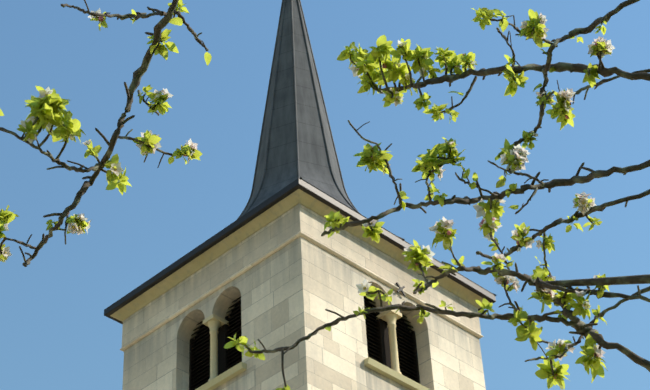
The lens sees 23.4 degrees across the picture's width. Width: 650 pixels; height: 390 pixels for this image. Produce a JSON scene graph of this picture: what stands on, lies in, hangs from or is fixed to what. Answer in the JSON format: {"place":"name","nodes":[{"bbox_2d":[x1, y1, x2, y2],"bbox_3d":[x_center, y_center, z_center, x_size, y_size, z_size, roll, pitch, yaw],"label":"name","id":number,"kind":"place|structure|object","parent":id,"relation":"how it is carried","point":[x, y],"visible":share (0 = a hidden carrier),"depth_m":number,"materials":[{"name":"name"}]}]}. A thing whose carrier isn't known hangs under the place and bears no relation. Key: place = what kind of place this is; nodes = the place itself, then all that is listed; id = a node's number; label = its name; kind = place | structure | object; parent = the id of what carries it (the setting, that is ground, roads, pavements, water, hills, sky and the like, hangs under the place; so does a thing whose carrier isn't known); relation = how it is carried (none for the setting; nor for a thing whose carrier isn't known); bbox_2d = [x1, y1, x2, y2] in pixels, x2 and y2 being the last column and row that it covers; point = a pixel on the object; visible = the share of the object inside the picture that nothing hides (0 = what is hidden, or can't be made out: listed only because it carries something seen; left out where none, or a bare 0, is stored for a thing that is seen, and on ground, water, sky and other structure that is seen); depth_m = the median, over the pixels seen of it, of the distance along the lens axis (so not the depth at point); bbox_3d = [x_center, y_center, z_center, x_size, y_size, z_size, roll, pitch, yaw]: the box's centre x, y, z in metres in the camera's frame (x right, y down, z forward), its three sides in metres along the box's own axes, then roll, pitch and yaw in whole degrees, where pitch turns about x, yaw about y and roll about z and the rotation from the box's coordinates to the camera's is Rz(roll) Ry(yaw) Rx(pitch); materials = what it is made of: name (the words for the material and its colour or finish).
{"place":"outdoors","nodes":[
{"label":"outdoors","id":0,"kind":"place"},
{"bbox_2d":[0,0,649,389],"label":"sky","id":1,"kind":"structure","parent":0,"point":[56,334],"materials":[{"name":"blue"}]},
{"label":"forecourt gravel pavement","id":2,"kind":"structure","parent":0,"visible":0},
{"bbox_2d":[122,236,485,389],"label":"tower walls","id":3,"kind":"structure","parent":2,"relation":"on","point":[290,293],"depth_m":28.52,"materials":[{"name":"beige stone"}]},
{"bbox_2d":[110,189,489,321],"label":"eave soffit","id":4,"kind":"structure","parent":3,"relation":"on","point":[265,218],"depth_m":30.18,"materials":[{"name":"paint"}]},
{"bbox_2d":[104,178,495,323],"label":"roof edge fascia","id":5,"kind":"structure","parent":4,"relation":"on","point":[251,215],"depth_m":30.09,"materials":[{"name":"metal"}]},
{"bbox_2d":[122,203,480,346],"bbox_3d":[-0.470,2.668,31.453,5.070,0.667,5.070,-33,-48,32],"label":"frieze band","id":6,"kind":"object","parent":3,"relation":"attached to","point":[279,230],"visible":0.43,"depth_m":29.91,"materials":[{"name":"beige stone"}]},
{"bbox_2d":[120,231,482,351],"bbox_3d":[-0.454,2.949,31.225,5.120,0.064,5.120,-33,-48,32],"label":"string course","id":7,"kind":"object","parent":3,"relation":"on","point":[264,257],"visible":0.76,"depth_m":29.65,"materials":[{"name":"beige stone"}]},
{"bbox_2d":[203,310,401,381],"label":"columns","id":8,"kind":"structure","parent":3,"relation":"attached to","point":[213,322],"depth_m":29.27,"materials":[{"name":"beige stone"}]},
{"bbox_2d":[189,294,419,389],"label":"window louvers","id":9,"kind":"object","parent":3,"relation":"in","point":[381,341],"visible":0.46,"depth_m":29.52,"materials":[{"name":"black wood"}]},
{"bbox_2d":[195,298,413,388],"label":"dark belfry backing","id":10,"kind":"object","parent":3,"relation":"in","point":[208,366],"visible":0.07,"depth_m":29.68,"materials":[{"name":"black"}]},
{"bbox_2d":[195,357,429,389],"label":"window sills","id":11,"kind":"structure","parent":3,"relation":"attached to","point":[241,367],"depth_m":28.21,"materials":[{"name":"beige stone"}]},
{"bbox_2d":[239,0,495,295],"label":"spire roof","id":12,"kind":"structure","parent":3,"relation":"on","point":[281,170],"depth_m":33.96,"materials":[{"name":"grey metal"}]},
{"bbox_2d":[238,0,496,295],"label":"roof seams","id":13,"kind":"object","parent":12,"relation":"on","point":[295,109],"visible":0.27,"depth_m":34.68,"materials":[{"name":"grey metal"}]},
{"bbox_2d":[396,282,405,295],"bbox_3d":[1.448,1.800,29.958,0.030,0.240,0.240,-33,-48,32],"label":"iron wall anchor","id":14,"kind":"object","parent":3,"relation":"attached to","point":[401,288],"visible":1,"depth_m":29.94,"materials":[{"name":"grey metal"}]},
{"label":"meadow ground","id":15,"kind":"structure","parent":0,"visible":0},
{"bbox_2d":[0,0,649,371],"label":"tree branches","id":16,"kind":"object","parent":15,"relation":"on","point":[579,326],"visible":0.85,"depth_m":3.45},
{"bbox_2d":[4,16,585,348],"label":"buds","id":17,"kind":"object","parent":16,"relation":"on","point":[73,227],"visible":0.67,"depth_m":3.48,"materials":[{"name":"pink plant"}]},
{"bbox_2d":[0,0,610,389],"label":"leaves","id":18,"kind":"object","parent":16,"relation":"attached to","point":[48,106],"depth_m":3.49,"materials":[{"name":"green plant"}]},
{"bbox_2d":[0,8,614,369],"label":"blossoms","id":19,"kind":"object","parent":16,"relation":"attached to","point":[587,205],"visible":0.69,"depth_m":3.47,"materials":[{"name":"white plant"}]},
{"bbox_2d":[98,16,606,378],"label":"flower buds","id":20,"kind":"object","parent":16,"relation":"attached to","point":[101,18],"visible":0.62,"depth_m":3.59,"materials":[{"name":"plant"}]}
]}

